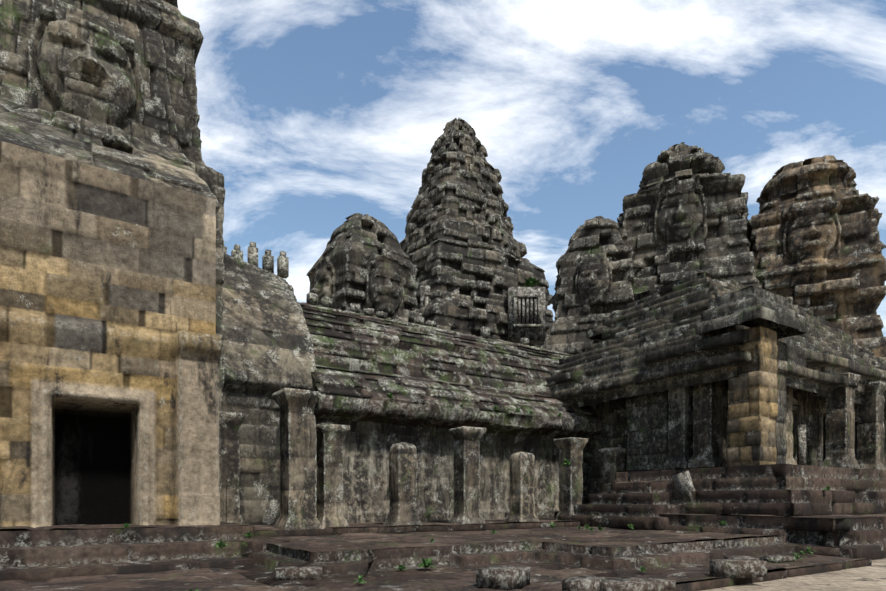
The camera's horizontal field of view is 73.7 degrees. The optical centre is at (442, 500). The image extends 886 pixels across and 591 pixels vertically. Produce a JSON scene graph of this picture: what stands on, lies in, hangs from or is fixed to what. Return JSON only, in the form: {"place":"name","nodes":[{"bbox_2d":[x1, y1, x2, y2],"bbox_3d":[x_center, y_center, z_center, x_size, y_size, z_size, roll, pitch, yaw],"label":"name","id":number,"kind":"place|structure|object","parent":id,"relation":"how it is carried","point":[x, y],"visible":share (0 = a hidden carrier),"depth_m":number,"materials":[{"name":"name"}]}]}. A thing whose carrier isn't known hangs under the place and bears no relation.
{"place":"outdoors","nodes":[
{"label":"outdoors","id":0,"kind":"place"},
{"bbox_2d":[306,213,421,424],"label":"face tower","id":1,"kind":"structure","parent":0,"point":[363,261],"depth_m":28.06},
{"bbox_2d":[0,548,864,590],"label":"terrace apron","id":2,"kind":"object","parent":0,"point":[222,579],"visible":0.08,"depth_m":7.59,"materials":[{"name":"stone"}]},
{"bbox_2d":[353,575,366,583],"bbox_3d":[-1.007,0.955,7.146,0.170,0.115,0.137,0,0,-31],"label":"fern","id":3,"kind":"object","parent":2,"relation":"on","point":[360,579],"visible":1,"depth_m":7.16,"materials":[{"name":"green plant"}]},
{"bbox_2d":[274,544,794,590],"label":"loose blocks","id":4,"kind":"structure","parent":2,"relation":"on","point":[505,577],"depth_m":7.09,"materials":[{"name":"stone"}]},
{"bbox_2d":[792,552,803,559],"bbox_3d":[5.907,0.916,9.887,0.343,0.174,0.262,0,0,-1],"label":"fern","id":5,"kind":"object","parent":2,"relation":"on","point":[795,555],"visible":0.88,"depth_m":9.87,"materials":[{"name":"green plant"}]},
{"bbox_2d":[804,547,814,553],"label":"fern","id":6,"kind":"object","parent":2,"relation":"on","point":[807,550],"visible":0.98,"depth_m":11.10,"materials":[{"name":"green plant"}]},
{"bbox_2d":[316,401,587,523],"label":"gallery wall","id":7,"kind":"structure","parent":0,"point":[366,452],"depth_m":16.76,"materials":[{"name":"grey stone"}]},
{"bbox_2d":[299,302,602,438],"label":"gallery roof","id":8,"kind":"structure","parent":7,"relation":"on","point":[427,376],"depth_m":17.00,"materials":[{"name":"grey stone"}]},
{"bbox_2d":[223,242,528,344],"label":"roof finials","id":9,"kind":"object","parent":8,"relation":"on","point":[282,265],"visible":0.6,"depth_m":16.66,"materials":[{"name":"grey stone"}]},
{"bbox_2d":[400,118,553,347],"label":"central tower","id":10,"kind":"structure","parent":0,"point":[459,227],"depth_m":34.71,"materials":[{"name":"grey stone"}]},
{"bbox_2d":[420,286,458,308],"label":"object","id":11,"kind":"structure","parent":10,"relation":"attached to","point":[425,295],"depth_m":32.63,"materials":[{"name":"grey stone"}]},
{"bbox_2d":[507,287,544,343],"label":"window","id":12,"kind":"structure","parent":10,"relation":"attached to","point":[526,309],"depth_m":33.28,"materials":[{"name":"grey stone"}]},
{"bbox_2d":[522,277,540,286],"bbox_3d":[5.092,-12.561,33.972,1.200,0.779,1.261,0,0,-1],"label":"plant","id":13,"kind":"object","parent":10,"relation":"on","point":[530,282],"visible":0.9,"depth_m":33.87,"materials":[{"name":"green plant"}]},
{"bbox_2d":[177,0,885,336],"label":"sky","id":14,"kind":"structure","parent":0,"point":[315,115],"materials":[{"name":"blue"}]},
{"bbox_2d":[541,216,636,354],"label":"face tower","id":15,"kind":"structure","parent":0,"point":[594,283],"depth_m":25.07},
{"bbox_2d":[316,511,885,590],"bbox_3d":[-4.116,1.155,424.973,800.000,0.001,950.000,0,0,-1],"label":"ground","id":16,"kind":"structure","parent":0,"point":[870,578],"depth_m":8.33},
{"bbox_2d":[0,525,289,581],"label":"stone platform","id":17,"kind":"structure","parent":16,"relation":"on","point":[33,556],"depth_m":8.86,"materials":[{"name":"stone"}]},
{"bbox_2d":[0,141,221,530],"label":"porch wall","id":18,"kind":"structure","parent":17,"relation":"on","point":[110,346],"depth_m":10.21,"materials":[{"name":"stone"}]},
{"bbox_2d":[0,521,247,530],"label":"terrace top","id":19,"kind":"object","parent":17,"relation":"on","point":[85,526],"visible":0.29,"depth_m":9.61,"materials":[{"name":"stone"}]},
{"bbox_2d":[0,0,318,530],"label":"tower","id":20,"kind":"structure","parent":17,"relation":"on","point":[110,85],"depth_m":12.69,"materials":[{"name":"grey stone"}]},
{"bbox_2d":[214,540,226,547],"bbox_3d":[-3.192,0.627,8.480,0.186,0.148,0.241,0,0,-30],"label":"fern","id":21,"kind":"object","parent":17,"relation":"on","point":[220,543],"visible":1,"depth_m":8.45,"materials":[{"name":"green plant"}]},
{"bbox_2d":[219,411,245,523],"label":"gallery pillar","id":22,"kind":"structure","parent":17,"relation":"on","point":[230,423],"depth_m":12.66,"materials":[{"name":"grey stone"}]},
{"bbox_2d":[242,530,253,537],"bbox_3d":[-3.123,0.526,9.495,0.210,0.145,0.246,0,0,-42],"label":"fern","id":23,"kind":"object","parent":17,"relation":"on","point":[248,535],"visible":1,"depth_m":9.45,"materials":[{"name":"green plant"}]},
{"bbox_2d":[221,539,564,586],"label":"stone step","id":24,"kind":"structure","parent":16,"relation":"on","point":[369,564],"depth_m":8.87,"materials":[{"name":"stone"}]},
{"bbox_2d":[396,564,407,570],"bbox_3d":[-0.574,0.953,8.460,0.180,0.106,0.225,0,0,23],"label":"fern","id":25,"kind":"object","parent":24,"relation":"on","point":[401,567],"visible":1,"depth_m":8.44,"materials":[{"name":"green plant"}]},
{"bbox_2d":[261,527,555,551],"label":"stone platform","id":26,"kind":"structure","parent":24,"relation":"on","point":[339,542],"depth_m":10.57,"materials":[{"name":"stone"}]},
{"bbox_2d":[419,558,436,568],"bbox_3d":[-0.231,0.898,8.582,0.330,0.184,0.346,0,0,-21],"label":"fern","id":27,"kind":"object","parent":24,"relation":"on","point":[426,563],"visible":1,"depth_m":8.57,"materials":[{"name":"green plant"}]},
{"bbox_2d":[405,522,817,576],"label":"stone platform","id":28,"kind":"structure","parent":16,"relation":"on","point":[658,559],"depth_m":9.61,"materials":[{"name":"stone"}]},
{"bbox_2d":[425,522,766,546],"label":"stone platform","id":29,"kind":"structure","parent":28,"relation":"on","point":[615,537],"depth_m":12.25,"materials":[{"name":"stone"}]},
{"bbox_2d":[255,522,579,536],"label":"terrace plinth","id":30,"kind":"structure","parent":29,"relation":"on","point":[301,532],"depth_m":13.13,"materials":[{"name":"stone"}]},
{"bbox_2d":[272,388,321,531],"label":"gallery pillar","id":31,"kind":"structure","parent":30,"relation":"on","point":[298,466],"depth_m":11.98,"materials":[{"name":"grey stone"}]},
{"bbox_2d":[316,423,349,528],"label":"gallery pillar","id":32,"kind":"structure","parent":30,"relation":"on","point":[330,439],"depth_m":12.75,"materials":[{"name":"grey stone"}]},
{"bbox_2d":[384,442,421,526],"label":"gallery pillar","id":33,"kind":"structure","parent":30,"relation":"on","point":[403,464],"depth_m":13.79,"materials":[{"name":"grey stone"}]},
{"bbox_2d":[253,518,572,529],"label":"stone plinth","id":34,"kind":"structure","parent":30,"relation":"on","point":[366,524],"depth_m":14.57,"materials":[{"name":"grey stone"}]},
{"bbox_2d":[449,426,486,524],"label":"gallery pillar","id":35,"kind":"structure","parent":30,"relation":"on","point":[466,480],"depth_m":14.82,"materials":[{"name":"grey stone"}]},
{"bbox_2d":[505,452,538,523],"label":"gallery pillar","id":36,"kind":"structure","parent":29,"relation":"on","point":[522,481],"depth_m":15.86,"materials":[{"name":"grey stone"}]},
{"bbox_2d":[554,437,587,521],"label":"gallery pillar","id":37,"kind":"structure","parent":29,"relation":"on","point":[570,481],"depth_m":16.89,"materials":[{"name":"grey stone"}]},
{"bbox_2d":[561,459,571,466],"bbox_3d":[2.770,-0.857,13.203,0.317,0.206,0.293,0,0,25],"label":"fern","id":38,"kind":"object","parent":37,"relation":"attached to","point":[566,463],"visible":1,"depth_m":13.18,"materials":[{"name":"green plant"}]},
{"bbox_2d":[558,482,686,528],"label":"stairs","id":39,"kind":"structure","parent":29,"relation":"on","point":[640,505],"depth_m":15.47,"materials":[{"name":"stone"}]},
{"bbox_2d":[554,512,885,559],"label":"stone platform","id":40,"kind":"structure","parent":16,"relation":"on","point":[861,537],"depth_m":12.04,"materials":[{"name":"stone"}]},
{"bbox_2d":[557,511,885,518],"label":"terrace pavilion top","id":41,"kind":"object","parent":40,"relation":"on","point":[834,516],"visible":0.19,"depth_m":13.41,"materials":[{"name":"stone"}]},
{"bbox_2d":[597,447,626,482],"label":"gallery pillar","id":42,"kind":"structure","parent":41,"relation":"on","point":[613,458],"depth_m":17.91,"materials":[{"name":"grey stone"}]},
{"bbox_2d":[672,471,694,513],"bbox_3d":[6.275,-0.175,15.208,0.160,1.100,0.560,-14,-6,-8],"label":"broken stone","id":43,"kind":"object","parent":41,"relation":"on","point":[683,481],"depth_m":15.02,"materials":[{"name":"grey stone"}]},
{"bbox_2d":[586,371,786,515],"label":"flank wall","id":44,"kind":"structure","parent":41,"relation":"on","point":[611,414],"depth_m":19.19,"materials":[{"name":"grey stone"}]},
{"bbox_2d":[610,464,885,515],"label":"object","id":45,"kind":"object","parent":41,"relation":"on","point":[780,489],"visible":0.92,"depth_m":14.23,"materials":[{"name":"stone"}]},
{"bbox_2d":[625,390,668,470],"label":"flank wall","id":46,"kind":"structure","parent":45,"relation":"on","point":[647,439],"depth_m":17.23,"materials":[{"name":"grey stone"}]},
{"bbox_2d":[663,385,693,468],"bbox_3d":[6.651,-2.215,16.445,0.739,2.717,0.742,0,0,-34],"label":"pilaster","id":47,"kind":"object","parent":45,"relation":"on","point":[680,426],"depth_m":16.26,"materials":[{"name":"grey stone"}]},
{"bbox_2d":[688,380,726,467],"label":"pillar","id":48,"kind":"structure","parent":45,"relation":"on","point":[707,423],"depth_m":15.61,"materials":[{"name":"grey stone"}]},
{"bbox_2d":[617,467,853,471],"bbox_3d":[17.503,-0.828,22.768,24.967,0.086,18.483,0,0,-1],"label":"terrace pavilion top","id":49,"kind":"object","parent":45,"relation":"on","point":[668,469],"visible":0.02,"depth_m":15.98,"materials":[{"name":"grey stone"}]},
{"bbox_2d":[726,326,777,465],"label":"corner pillar","id":50,"kind":"structure","parent":45,"relation":"on","point":[752,397],"depth_m":14.40,"materials":[{"name":"stone"}]},
{"bbox_2d":[786,386,796,464],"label":"pillar","id":51,"kind":"structure","parent":45,"relation":"on","point":[789,434],"depth_m":16.60,"materials":[{"name":"grey stone"}]},
{"bbox_2d":[797,424,805,464],"bbox_3d":[10.314,-1.465,16.989,0.180,1.360,0.700,0,0,28],"label":"stone post","id":52,"kind":"object","parent":45,"relation":"on","point":[801,444],"depth_m":16.69,"materials":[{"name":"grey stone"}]},
{"bbox_2d":[722,379,885,465],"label":"wall","id":53,"kind":"structure","parent":45,"relation":"on","point":[809,409],"depth_m":18.50,"materials":[{"name":"grey stone"}]},
{"bbox_2d":[546,292,885,407],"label":"pavilion roof","id":54,"kind":"structure","parent":53,"relation":"on","point":[666,347],"depth_m":17.31,"materials":[{"name":"grey stone"}]},
{"bbox_2d":[617,142,760,301],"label":"face tower","id":55,"kind":"structure","parent":54,"relation":"on","point":[685,211],"depth_m":24.63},
{"bbox_2d":[586,272,852,339],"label":"pavilion roof","id":56,"kind":"structure","parent":54,"relation":"on","point":[687,287],"depth_m":20.56,"materials":[{"name":"grey stone"}]},
{"bbox_2d":[695,286,807,338],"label":"cornice","id":57,"kind":"structure","parent":54,"relation":"on","point":[751,307],"depth_m":14.57,"materials":[{"name":"grey stone"}]},
{"bbox_2d":[821,372,859,468],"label":"pillar","id":58,"kind":"structure","parent":45,"relation":"on","point":[840,430],"depth_m":17.36,"materials":[{"name":"grey stone"}]},
{"bbox_2d":[857,381,885,469],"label":"pillar","id":59,"kind":"structure","parent":45,"relation":"on","point":[870,430],"depth_m":18.50,"materials":[{"name":"grey stone"}]},
{"bbox_2d":[663,557,871,590],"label":"stone step","id":60,"kind":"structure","parent":16,"relation":"on","point":[711,584],"depth_m":8.56,"materials":[{"name":"stone"}]},
{"bbox_2d":[616,294,714,321],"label":"pavilion roof","id":61,"kind":"structure","parent":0,"point":[653,309],"depth_m":19.35,"materials":[{"name":"grey stone"}]},
{"bbox_2d":[635,271,722,295],"bbox_3d":[16.407,-7.527,26.290,18.831,0.082,13.538,0,0,-1],"label":"roof ledge","id":62,"kind":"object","parent":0,"point":[707,274],"depth_m":19.97,"materials":[{"name":"grey stone"}]},
{"bbox_2d":[746,155,885,358],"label":"face tower","id":63,"kind":"structure","parent":0,"point":[817,246],"depth_m":23.34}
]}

